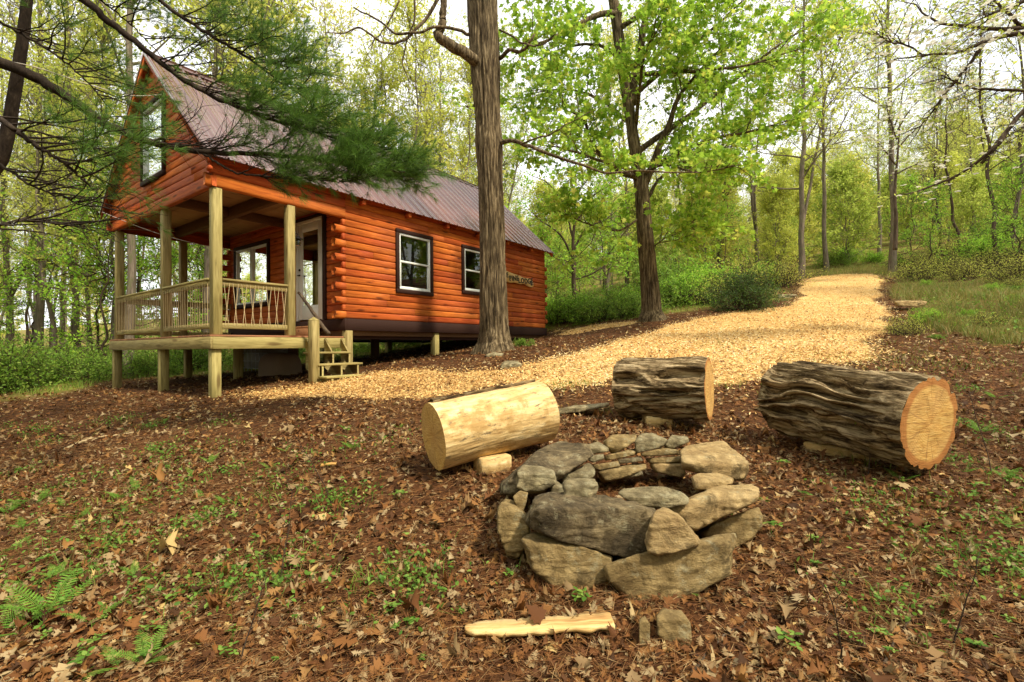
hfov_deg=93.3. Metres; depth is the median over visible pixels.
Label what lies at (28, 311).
bare tree
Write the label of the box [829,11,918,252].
broadleaf tree
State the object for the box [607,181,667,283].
bushy tree
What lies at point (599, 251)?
understorey tree
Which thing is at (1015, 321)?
ground cover
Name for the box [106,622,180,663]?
fern
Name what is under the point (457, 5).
sky
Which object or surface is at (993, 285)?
leafy shrub
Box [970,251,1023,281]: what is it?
bramble bush
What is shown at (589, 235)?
understorey tree
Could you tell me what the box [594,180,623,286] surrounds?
broadleaf tree
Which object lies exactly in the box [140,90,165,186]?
window
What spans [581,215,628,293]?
understorey tree
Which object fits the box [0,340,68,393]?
leafy shrub
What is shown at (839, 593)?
bare sapling
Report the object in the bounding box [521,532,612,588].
fire ring stone
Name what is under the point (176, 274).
broadleaf tree
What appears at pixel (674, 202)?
broadleaf tree
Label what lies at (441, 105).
broadleaf tree
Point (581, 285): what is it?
bushy tree
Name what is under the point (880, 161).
broadleaf tree
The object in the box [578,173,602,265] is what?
broadleaf tree
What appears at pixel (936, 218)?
understorey tree
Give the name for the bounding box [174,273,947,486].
wood chips
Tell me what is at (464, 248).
window
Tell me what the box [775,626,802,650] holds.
seedling
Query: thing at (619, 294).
leafy shrub
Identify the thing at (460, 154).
broadleaf tree
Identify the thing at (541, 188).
bushy tree
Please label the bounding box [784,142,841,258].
bushy tree
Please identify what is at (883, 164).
broadleaf tree
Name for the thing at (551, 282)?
bushy tree
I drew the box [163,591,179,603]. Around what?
seedling
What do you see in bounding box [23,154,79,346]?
bare tree
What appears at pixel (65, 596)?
fern
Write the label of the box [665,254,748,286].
leafy shrub
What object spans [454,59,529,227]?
broadleaf tree
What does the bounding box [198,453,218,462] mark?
fern
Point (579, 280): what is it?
understorey tree
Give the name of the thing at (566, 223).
bushy tree
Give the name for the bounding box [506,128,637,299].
young tree
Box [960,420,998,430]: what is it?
fern
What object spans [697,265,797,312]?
dark shrub
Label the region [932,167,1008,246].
bushy tree
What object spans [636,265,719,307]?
leafy shrub
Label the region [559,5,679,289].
broadleaf tree
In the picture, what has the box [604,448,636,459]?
fire ring stone
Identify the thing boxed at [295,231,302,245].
wall lantern
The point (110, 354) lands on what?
leafy shrub
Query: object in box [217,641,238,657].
seedling
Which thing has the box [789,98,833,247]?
broadleaf tree
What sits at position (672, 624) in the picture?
rock
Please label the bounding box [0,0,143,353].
broadleaf tree
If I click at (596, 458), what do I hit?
fire ring stone
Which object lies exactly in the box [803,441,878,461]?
wood block
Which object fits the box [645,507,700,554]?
fire ring stone
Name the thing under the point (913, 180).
understorey tree
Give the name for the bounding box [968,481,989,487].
seedling
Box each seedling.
[35,553,55,564]
[37,628,52,639]
[67,646,94,663]
[77,636,100,650]
[135,648,153,658]
[139,618,162,633]
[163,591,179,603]
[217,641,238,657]
[219,576,237,590]
[383,600,401,614]
[388,489,406,498]
[390,621,400,630]
[403,616,419,629]
[503,567,513,580]
[571,586,591,601]
[763,521,784,533]
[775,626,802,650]
[844,630,864,643]
[866,625,892,638]
[883,646,898,653]
[929,564,952,577]
[964,640,988,649]
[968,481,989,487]
[1001,614,1015,622]
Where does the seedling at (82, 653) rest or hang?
on the ground at (460, 353)
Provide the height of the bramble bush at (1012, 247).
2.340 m
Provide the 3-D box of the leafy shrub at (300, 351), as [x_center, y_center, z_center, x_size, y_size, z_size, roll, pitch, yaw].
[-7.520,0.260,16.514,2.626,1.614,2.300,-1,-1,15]
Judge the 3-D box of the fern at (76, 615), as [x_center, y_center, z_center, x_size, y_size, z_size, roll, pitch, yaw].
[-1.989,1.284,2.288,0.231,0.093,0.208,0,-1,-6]
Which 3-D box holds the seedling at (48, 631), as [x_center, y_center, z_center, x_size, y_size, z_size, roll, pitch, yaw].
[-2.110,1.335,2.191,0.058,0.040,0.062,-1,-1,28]
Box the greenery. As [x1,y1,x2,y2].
[0,382,1023,674]
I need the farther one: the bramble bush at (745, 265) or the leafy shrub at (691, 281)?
the bramble bush at (745, 265)
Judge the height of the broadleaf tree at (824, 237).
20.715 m
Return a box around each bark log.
[611,356,713,422]
[756,361,957,469]
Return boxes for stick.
[64,432,132,449]
[350,431,409,450]
[690,618,747,672]
[879,598,925,674]
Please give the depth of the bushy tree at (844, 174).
30.96 m
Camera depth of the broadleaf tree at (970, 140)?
38.67 m
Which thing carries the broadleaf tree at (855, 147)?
on the ground at (460, 353)
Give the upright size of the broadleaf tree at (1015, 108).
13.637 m
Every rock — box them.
[485,352,502,356]
[500,361,521,369]
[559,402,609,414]
[639,616,649,646]
[656,608,691,645]
[778,294,796,297]
[893,301,926,306]
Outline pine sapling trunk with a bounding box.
[0,0,32,174]
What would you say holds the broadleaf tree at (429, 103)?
on the ground at (460, 353)
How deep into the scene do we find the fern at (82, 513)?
3.45 m
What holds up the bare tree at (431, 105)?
on the ground at (460, 353)
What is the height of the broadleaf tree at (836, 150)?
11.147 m
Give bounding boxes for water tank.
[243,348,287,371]
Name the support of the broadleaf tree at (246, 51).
on the ground at (460, 353)
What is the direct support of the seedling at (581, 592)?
on the ground at (460, 353)
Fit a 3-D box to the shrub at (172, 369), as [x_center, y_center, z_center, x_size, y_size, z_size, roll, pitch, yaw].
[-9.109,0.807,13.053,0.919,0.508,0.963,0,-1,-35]
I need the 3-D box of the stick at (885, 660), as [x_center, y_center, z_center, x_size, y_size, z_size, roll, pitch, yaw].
[1.629,1.190,1.991,0.719,0.085,0.032,0,-1,-37]
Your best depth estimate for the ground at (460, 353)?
3.98 m
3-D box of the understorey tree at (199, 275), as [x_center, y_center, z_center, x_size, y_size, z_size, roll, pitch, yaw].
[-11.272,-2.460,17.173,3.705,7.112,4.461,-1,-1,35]
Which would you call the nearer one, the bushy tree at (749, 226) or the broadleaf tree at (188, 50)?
the broadleaf tree at (188, 50)
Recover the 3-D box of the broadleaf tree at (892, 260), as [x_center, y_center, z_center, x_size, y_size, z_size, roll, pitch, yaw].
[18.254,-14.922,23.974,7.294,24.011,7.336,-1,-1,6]
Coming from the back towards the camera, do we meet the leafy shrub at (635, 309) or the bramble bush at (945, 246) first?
the bramble bush at (945, 246)
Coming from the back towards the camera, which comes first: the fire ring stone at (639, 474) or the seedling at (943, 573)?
the fire ring stone at (639, 474)
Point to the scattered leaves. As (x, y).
(424, 379)
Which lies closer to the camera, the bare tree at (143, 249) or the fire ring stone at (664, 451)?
the fire ring stone at (664, 451)
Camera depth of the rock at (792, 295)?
18.02 m
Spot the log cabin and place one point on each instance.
(375, 270)
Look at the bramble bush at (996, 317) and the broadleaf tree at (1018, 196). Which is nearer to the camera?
the bramble bush at (996, 317)
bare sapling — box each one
[240,559,282,661]
[274,472,308,576]
[281,421,331,503]
[801,554,868,658]
[855,422,869,474]
[944,539,994,647]
[951,378,992,476]
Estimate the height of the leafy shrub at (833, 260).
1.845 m
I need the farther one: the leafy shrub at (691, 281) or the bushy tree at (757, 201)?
the bushy tree at (757, 201)
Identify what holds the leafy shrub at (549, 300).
on the ground at (460, 353)
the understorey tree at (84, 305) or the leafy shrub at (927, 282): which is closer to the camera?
the understorey tree at (84, 305)
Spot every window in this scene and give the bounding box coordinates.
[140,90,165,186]
[233,239,269,308]
[395,228,433,296]
[461,244,479,295]
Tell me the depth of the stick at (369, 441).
4.43 m
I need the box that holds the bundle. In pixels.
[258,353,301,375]
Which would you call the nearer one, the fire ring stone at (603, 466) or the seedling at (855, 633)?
the seedling at (855, 633)
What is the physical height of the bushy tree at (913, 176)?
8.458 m
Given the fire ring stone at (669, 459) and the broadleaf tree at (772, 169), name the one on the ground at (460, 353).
the broadleaf tree at (772, 169)
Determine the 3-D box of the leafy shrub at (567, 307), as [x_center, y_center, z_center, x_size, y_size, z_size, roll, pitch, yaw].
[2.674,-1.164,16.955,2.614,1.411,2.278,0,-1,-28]
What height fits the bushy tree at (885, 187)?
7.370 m
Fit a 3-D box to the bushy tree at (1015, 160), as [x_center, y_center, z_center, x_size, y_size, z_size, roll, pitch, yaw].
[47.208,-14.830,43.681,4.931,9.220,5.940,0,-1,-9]
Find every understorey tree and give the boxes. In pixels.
[0,185,35,340]
[0,187,39,314]
[0,232,93,351]
[4,167,159,366]
[14,178,159,371]
[38,105,202,336]
[81,259,153,353]
[113,241,228,336]
[141,241,230,331]
[188,249,226,331]
[545,227,581,302]
[545,244,579,297]
[560,228,603,294]
[567,181,637,292]
[577,204,626,290]
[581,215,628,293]
[662,227,698,272]
[695,200,757,277]
[876,165,943,266]
[897,176,978,270]
[975,153,1023,265]
[981,190,1023,242]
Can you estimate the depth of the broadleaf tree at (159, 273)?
49.81 m
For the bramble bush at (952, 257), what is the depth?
21.75 m
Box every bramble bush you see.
[0,339,44,361]
[681,269,735,304]
[706,251,772,285]
[746,256,827,287]
[875,254,951,281]
[878,314,932,336]
[884,247,943,268]
[914,248,969,274]
[920,233,973,260]
[928,255,993,280]
[942,240,1023,273]
[944,279,963,287]
[945,296,967,305]
[960,308,1012,326]
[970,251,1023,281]
[973,231,1023,259]
[988,275,1023,287]
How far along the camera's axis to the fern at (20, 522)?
3.42 m
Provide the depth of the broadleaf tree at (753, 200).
29.79 m
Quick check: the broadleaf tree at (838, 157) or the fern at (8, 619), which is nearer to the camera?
the fern at (8, 619)
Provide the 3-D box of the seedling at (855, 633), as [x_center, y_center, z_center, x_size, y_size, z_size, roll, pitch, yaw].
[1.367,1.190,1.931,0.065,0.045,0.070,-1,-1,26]
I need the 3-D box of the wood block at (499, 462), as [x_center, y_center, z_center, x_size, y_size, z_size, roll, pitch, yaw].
[-0.145,0.915,3.609,0.250,0.130,0.160,0,-1,-29]
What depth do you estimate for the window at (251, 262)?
11.67 m
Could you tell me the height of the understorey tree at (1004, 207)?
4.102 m
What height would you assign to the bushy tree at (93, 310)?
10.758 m
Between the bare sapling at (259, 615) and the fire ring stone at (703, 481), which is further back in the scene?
the fire ring stone at (703, 481)
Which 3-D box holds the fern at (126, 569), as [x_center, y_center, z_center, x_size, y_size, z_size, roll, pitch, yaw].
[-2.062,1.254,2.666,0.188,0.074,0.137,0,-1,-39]
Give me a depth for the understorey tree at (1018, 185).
20.76 m
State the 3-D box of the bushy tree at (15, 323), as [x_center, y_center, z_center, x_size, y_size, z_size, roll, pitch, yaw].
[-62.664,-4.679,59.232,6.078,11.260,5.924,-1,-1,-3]
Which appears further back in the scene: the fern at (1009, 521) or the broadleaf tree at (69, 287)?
the broadleaf tree at (69, 287)
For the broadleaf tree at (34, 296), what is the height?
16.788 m
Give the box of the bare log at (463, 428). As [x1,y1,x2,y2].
[421,379,559,470]
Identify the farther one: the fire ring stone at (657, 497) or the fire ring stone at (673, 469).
the fire ring stone at (673, 469)
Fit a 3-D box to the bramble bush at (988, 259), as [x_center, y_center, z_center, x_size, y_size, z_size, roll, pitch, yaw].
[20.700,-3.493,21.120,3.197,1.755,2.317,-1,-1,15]
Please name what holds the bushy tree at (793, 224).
on the ground at (460, 353)
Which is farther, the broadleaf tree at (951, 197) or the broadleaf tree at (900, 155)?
the broadleaf tree at (900, 155)
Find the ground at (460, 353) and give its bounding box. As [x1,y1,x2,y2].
[0,197,1023,681]
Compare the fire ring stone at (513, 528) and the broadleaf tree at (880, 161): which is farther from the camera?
the broadleaf tree at (880, 161)
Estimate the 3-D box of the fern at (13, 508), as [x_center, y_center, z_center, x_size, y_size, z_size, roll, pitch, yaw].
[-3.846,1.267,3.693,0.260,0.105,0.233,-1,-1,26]
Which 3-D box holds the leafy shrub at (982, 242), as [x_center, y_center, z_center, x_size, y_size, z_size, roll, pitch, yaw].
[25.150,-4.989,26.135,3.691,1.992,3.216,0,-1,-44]
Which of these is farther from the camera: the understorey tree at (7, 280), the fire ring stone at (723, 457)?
the understorey tree at (7, 280)
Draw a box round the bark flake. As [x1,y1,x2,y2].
[320,462,336,466]
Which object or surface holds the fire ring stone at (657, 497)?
on the fire ring stone at (618, 527)
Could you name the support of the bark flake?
on the ground at (460, 353)
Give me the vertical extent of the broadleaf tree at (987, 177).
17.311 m
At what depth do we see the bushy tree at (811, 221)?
36.09 m
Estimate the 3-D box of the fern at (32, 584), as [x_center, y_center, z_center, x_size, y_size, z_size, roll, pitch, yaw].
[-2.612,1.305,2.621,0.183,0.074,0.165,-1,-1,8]
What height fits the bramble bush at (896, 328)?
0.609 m
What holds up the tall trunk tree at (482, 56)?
on the ground at (460, 353)
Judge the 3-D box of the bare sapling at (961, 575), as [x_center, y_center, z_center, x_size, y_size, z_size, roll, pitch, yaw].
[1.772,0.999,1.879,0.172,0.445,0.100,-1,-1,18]
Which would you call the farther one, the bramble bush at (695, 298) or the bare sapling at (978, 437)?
the bramble bush at (695, 298)
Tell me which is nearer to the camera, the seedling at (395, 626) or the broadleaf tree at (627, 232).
the seedling at (395, 626)
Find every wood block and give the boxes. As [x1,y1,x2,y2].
[473,452,511,474]
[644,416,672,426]
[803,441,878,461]
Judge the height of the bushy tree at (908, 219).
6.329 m
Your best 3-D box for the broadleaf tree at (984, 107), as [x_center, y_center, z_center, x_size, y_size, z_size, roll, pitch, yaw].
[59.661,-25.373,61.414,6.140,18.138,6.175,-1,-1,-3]
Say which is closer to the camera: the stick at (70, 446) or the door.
the stick at (70, 446)
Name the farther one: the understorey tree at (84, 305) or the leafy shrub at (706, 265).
the leafy shrub at (706, 265)
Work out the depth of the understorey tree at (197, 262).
15.09 m
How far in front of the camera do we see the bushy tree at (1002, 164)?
47.41 m
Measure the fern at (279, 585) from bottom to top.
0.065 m
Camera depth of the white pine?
4.78 m
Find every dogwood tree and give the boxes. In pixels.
[828,0,1023,218]
[849,80,953,249]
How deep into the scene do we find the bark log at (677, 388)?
4.52 m
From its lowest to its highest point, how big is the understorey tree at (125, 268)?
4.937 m
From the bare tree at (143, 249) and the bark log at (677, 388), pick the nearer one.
the bark log at (677, 388)
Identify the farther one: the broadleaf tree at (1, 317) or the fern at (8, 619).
the broadleaf tree at (1, 317)
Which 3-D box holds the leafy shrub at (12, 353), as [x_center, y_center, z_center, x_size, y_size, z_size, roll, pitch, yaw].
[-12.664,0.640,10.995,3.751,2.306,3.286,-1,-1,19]
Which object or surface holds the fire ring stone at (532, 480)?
on the fire ring stone at (562, 459)
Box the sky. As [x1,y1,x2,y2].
[0,0,1023,329]
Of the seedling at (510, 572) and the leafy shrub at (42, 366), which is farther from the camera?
the leafy shrub at (42, 366)
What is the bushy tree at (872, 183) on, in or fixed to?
on the ground at (460, 353)
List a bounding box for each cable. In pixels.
[16,62,161,95]
[102,212,230,250]
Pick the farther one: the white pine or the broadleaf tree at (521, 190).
the broadleaf tree at (521, 190)
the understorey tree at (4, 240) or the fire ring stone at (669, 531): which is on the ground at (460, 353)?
the understorey tree at (4, 240)
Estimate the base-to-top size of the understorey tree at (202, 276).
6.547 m
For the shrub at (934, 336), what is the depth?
8.68 m
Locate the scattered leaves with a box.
[235,274,893,398]
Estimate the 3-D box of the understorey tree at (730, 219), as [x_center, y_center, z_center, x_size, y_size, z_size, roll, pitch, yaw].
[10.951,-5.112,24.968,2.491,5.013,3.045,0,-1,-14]
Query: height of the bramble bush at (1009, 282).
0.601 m
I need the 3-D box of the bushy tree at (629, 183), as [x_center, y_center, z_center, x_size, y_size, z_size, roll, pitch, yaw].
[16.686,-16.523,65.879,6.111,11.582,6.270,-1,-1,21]
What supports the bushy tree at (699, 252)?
on the ground at (460, 353)
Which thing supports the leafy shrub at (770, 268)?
on the ground at (460, 353)
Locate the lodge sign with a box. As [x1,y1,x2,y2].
[506,271,533,286]
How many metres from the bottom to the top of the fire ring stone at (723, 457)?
0.269 m
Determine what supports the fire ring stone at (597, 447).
on the fire ring stone at (596, 458)
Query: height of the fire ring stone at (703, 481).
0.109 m
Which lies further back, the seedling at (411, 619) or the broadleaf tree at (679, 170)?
the broadleaf tree at (679, 170)
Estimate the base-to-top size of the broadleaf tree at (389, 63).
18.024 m
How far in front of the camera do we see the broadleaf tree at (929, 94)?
42.65 m
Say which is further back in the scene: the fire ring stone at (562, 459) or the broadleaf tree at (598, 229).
the broadleaf tree at (598, 229)
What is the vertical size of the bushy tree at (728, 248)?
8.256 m
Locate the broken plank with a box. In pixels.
[465,610,614,637]
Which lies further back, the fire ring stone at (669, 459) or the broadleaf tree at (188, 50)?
the broadleaf tree at (188, 50)
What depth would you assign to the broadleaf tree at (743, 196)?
52.16 m
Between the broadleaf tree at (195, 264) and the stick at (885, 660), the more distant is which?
the broadleaf tree at (195, 264)
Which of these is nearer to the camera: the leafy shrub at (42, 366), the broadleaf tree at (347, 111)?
the leafy shrub at (42, 366)
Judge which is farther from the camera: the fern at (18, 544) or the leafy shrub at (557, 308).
the leafy shrub at (557, 308)
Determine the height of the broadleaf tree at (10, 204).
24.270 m
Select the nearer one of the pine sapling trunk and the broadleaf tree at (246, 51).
the pine sapling trunk
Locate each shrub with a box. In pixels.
[0,318,61,390]
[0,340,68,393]
[35,340,123,384]
[98,349,183,377]
[104,349,157,373]
[132,329,232,375]
[154,362,183,374]
[299,348,305,357]
[353,343,370,353]
[379,343,419,348]
[513,338,535,346]
[544,284,591,325]
[545,288,609,326]
[545,295,578,323]
[555,281,632,325]
[586,283,640,309]
[604,282,672,319]
[617,248,729,292]
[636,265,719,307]
[660,267,719,305]
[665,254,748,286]
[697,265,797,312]
[739,259,787,284]
[809,246,858,267]
[819,244,873,262]
[859,249,888,263]
[902,307,958,326]
[918,279,935,285]
[927,334,947,338]
[940,231,1019,259]
[956,308,978,316]
[962,213,1023,245]
[969,292,996,298]
[980,282,1008,292]
[1006,285,1023,290]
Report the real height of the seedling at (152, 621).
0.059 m
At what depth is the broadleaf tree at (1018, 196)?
23.86 m
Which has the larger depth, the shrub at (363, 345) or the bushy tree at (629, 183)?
the bushy tree at (629, 183)
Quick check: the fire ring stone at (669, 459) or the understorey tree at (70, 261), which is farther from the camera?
the understorey tree at (70, 261)
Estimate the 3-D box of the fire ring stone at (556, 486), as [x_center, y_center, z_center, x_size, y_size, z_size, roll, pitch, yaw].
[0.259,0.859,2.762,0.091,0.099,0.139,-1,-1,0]
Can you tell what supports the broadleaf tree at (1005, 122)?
on the ground at (460, 353)
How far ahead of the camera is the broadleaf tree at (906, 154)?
85.85 m
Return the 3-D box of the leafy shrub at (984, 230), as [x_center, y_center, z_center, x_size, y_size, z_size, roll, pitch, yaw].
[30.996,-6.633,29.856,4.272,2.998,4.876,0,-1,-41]
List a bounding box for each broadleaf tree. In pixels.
[0,0,106,348]
[0,0,123,353]
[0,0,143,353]
[0,30,100,359]
[0,72,126,350]
[0,78,113,344]
[0,104,67,334]
[0,126,58,317]
[0,161,46,343]
[0,178,27,296]
[0,226,26,285]
[5,161,22,239]
[6,30,142,351]
[26,0,203,339]
[33,0,207,376]
[44,140,105,341]
[76,0,378,365]
[121,0,393,141]
[136,238,197,314]
[148,243,227,295]
[152,242,196,301]
[196,0,313,101]
[282,0,392,128]
[329,25,418,345]
[330,84,360,121]
[332,100,369,126]
[341,1,426,142]
[356,0,460,170]
[386,60,477,183]
[394,0,474,182]
[404,108,434,146]
[425,30,513,209]
[448,129,477,176]
[452,9,563,208]
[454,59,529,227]
[502,127,530,228]
[557,206,588,291]
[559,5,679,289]
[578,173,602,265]
[580,182,608,283]
[584,184,616,273]
[593,0,668,287]
[593,177,621,281]
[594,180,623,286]
[647,3,717,266]
[663,167,683,247]
[666,188,682,231]
[705,0,811,267]
[716,0,922,278]
[737,168,764,256]
[737,177,757,237]
[758,161,787,213]
[774,0,887,270]
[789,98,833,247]
[805,0,971,274]
[816,124,847,193]
[826,140,847,228]
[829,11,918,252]
[829,143,848,228]
[847,136,864,161]
[855,131,880,185]
[867,106,919,186]
[868,139,886,191]
[887,132,914,175]
[895,79,962,229]
[897,109,968,244]
[900,141,925,201]
[903,45,975,234]
[934,60,1019,233]
[943,107,986,191]
[947,106,981,209]
[962,71,1008,158]
[965,1,1023,259]
[979,113,1017,190]
[995,102,1022,195]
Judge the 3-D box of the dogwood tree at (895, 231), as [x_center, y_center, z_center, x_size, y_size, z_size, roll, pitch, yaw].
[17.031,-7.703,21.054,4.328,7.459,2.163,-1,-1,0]
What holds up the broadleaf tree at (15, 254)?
on the ground at (460, 353)
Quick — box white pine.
[0,0,459,251]
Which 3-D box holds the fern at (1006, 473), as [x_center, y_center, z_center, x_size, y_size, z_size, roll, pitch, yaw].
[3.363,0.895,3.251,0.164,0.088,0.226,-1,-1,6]
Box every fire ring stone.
[497,499,530,558]
[499,441,593,494]
[513,491,527,510]
[516,465,556,494]
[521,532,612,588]
[525,492,655,557]
[550,481,563,491]
[557,463,594,484]
[562,478,597,496]
[588,454,603,462]
[589,442,608,453]
[592,461,619,470]
[598,463,646,482]
[603,434,636,453]
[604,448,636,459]
[604,533,736,600]
[617,456,642,463]
[618,486,688,508]
[626,471,642,477]
[635,433,666,452]
[640,447,679,456]
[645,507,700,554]
[646,456,680,463]
[650,462,685,476]
[664,435,688,448]
[669,484,759,530]
[679,441,748,480]
[691,473,733,489]
[699,507,763,546]
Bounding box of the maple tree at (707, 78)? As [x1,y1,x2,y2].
[498,0,871,322]
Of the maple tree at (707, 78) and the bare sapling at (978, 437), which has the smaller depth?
the bare sapling at (978, 437)
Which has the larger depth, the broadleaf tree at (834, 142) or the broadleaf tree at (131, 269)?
the broadleaf tree at (834, 142)
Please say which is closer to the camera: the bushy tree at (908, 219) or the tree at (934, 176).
the tree at (934, 176)
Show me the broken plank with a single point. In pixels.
(585, 622)
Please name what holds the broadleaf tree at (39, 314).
on the ground at (460, 353)
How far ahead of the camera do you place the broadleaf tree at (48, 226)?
34.77 m
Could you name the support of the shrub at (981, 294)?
on the ground at (460, 353)
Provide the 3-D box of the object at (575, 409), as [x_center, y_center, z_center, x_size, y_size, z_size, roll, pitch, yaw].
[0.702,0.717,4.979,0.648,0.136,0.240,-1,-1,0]
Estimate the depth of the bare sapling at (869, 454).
3.47 m
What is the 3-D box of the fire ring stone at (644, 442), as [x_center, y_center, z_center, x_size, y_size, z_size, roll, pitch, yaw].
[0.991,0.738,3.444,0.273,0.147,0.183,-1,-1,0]
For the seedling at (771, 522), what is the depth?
2.71 m
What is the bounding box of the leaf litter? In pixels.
[0,277,1023,681]
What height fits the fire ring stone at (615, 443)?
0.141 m
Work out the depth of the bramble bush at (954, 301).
13.23 m
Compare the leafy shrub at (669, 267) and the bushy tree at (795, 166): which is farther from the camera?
the bushy tree at (795, 166)
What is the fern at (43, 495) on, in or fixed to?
on the ground at (460, 353)
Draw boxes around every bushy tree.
[0,270,29,338]
[57,270,111,342]
[524,176,585,296]
[526,215,566,295]
[542,183,590,281]
[547,237,565,296]
[562,233,591,291]
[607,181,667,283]
[618,181,633,197]
[626,181,684,276]
[668,153,756,268]
[669,198,712,268]
[681,176,754,267]
[702,181,765,268]
[702,198,750,263]
[735,167,809,271]
[743,199,810,267]
[744,169,788,262]
[750,139,800,230]
[758,170,797,249]
[782,182,835,262]
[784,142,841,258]
[790,173,829,237]
[804,153,883,263]
[810,147,885,249]
[836,163,882,247]
[855,167,918,238]
[859,170,877,226]
[871,169,916,230]
[875,172,935,241]
[900,159,927,223]
[914,147,990,242]
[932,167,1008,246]
[938,112,992,173]
[941,151,1018,230]
[942,171,969,227]
[983,151,1023,217]
[998,136,1023,219]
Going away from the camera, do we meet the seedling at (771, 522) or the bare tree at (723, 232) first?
the seedling at (771, 522)
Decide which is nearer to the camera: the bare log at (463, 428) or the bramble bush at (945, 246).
the bare log at (463, 428)
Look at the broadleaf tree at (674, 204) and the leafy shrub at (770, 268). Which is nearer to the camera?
the leafy shrub at (770, 268)
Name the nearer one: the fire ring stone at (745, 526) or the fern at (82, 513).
the fire ring stone at (745, 526)
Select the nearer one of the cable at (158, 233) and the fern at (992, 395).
the fern at (992, 395)
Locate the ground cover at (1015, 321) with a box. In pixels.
[1,236,1023,392]
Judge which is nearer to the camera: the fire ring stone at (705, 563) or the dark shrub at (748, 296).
the fire ring stone at (705, 563)
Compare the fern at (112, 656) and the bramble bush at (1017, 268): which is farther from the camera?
the bramble bush at (1017, 268)
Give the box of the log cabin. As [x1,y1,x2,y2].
[99,53,554,397]
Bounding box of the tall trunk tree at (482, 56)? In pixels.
[322,0,705,353]
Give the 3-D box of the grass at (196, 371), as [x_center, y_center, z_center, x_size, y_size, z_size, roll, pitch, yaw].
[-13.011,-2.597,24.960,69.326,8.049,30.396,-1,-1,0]
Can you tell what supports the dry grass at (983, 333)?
on the ground at (460, 353)
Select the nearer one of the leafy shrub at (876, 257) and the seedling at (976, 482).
the seedling at (976, 482)
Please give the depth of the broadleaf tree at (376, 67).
23.47 m
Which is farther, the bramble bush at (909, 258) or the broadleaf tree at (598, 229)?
the broadleaf tree at (598, 229)
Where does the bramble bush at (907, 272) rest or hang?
on the ground at (460, 353)
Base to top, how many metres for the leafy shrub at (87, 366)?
1.499 m
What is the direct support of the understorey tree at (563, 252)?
on the ground at (460, 353)
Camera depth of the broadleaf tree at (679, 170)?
29.91 m
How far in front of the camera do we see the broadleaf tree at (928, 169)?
35.21 m
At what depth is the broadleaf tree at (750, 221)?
37.85 m
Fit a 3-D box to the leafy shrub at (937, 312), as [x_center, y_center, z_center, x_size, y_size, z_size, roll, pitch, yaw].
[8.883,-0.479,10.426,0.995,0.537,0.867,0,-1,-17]
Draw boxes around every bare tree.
[0,132,45,343]
[13,229,32,338]
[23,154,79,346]
[115,141,175,336]
[401,47,461,167]
[411,60,474,175]
[693,3,762,266]
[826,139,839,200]
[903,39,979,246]
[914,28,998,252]
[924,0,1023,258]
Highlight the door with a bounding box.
[297,220,320,319]
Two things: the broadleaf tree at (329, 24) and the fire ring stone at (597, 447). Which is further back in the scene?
the broadleaf tree at (329, 24)
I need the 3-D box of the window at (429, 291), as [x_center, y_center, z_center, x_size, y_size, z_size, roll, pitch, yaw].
[-2.216,-1.759,10.987,0.100,1.410,1.110,-1,-1,36]
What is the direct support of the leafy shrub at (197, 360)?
on the ground at (460, 353)
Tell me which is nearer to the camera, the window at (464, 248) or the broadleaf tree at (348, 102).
the window at (464, 248)
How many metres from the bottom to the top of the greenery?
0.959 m
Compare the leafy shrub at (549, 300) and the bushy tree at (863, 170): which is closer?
the leafy shrub at (549, 300)
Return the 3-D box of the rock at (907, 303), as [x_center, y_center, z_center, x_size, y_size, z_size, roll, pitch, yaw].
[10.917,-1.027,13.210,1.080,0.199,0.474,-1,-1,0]
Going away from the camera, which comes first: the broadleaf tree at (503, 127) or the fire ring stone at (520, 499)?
the fire ring stone at (520, 499)
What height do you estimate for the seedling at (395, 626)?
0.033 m
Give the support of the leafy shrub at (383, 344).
on the ground at (460, 353)
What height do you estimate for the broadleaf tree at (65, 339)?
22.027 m
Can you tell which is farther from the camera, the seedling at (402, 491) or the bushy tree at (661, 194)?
the bushy tree at (661, 194)
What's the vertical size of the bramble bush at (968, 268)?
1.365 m
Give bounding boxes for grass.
[0,263,777,395]
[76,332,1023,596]
[801,244,1023,344]
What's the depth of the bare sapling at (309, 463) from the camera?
3.17 m
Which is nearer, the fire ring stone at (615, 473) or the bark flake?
the fire ring stone at (615, 473)
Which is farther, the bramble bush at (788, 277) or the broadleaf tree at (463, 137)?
the broadleaf tree at (463, 137)
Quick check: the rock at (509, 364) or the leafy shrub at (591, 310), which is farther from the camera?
the leafy shrub at (591, 310)
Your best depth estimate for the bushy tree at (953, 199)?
48.99 m
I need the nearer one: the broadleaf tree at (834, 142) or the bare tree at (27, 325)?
the bare tree at (27, 325)
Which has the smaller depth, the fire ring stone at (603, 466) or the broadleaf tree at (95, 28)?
the fire ring stone at (603, 466)
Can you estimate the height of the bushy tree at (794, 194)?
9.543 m
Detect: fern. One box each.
[0,498,29,512]
[0,533,35,553]
[0,564,103,613]
[0,595,60,636]
[7,516,44,527]
[7,573,58,587]
[11,488,57,502]
[35,558,75,577]
[44,497,87,506]
[52,597,127,621]
[58,506,96,518]
[80,644,146,680]
[105,489,134,497]
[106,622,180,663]
[118,560,156,575]
[129,479,150,490]
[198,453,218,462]
[213,495,226,502]
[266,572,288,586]
[343,441,363,448]
[885,468,917,481]
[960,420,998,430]
[984,392,1009,398]
[989,467,1018,479]
[994,515,1023,527]
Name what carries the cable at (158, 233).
attached to the log cabin

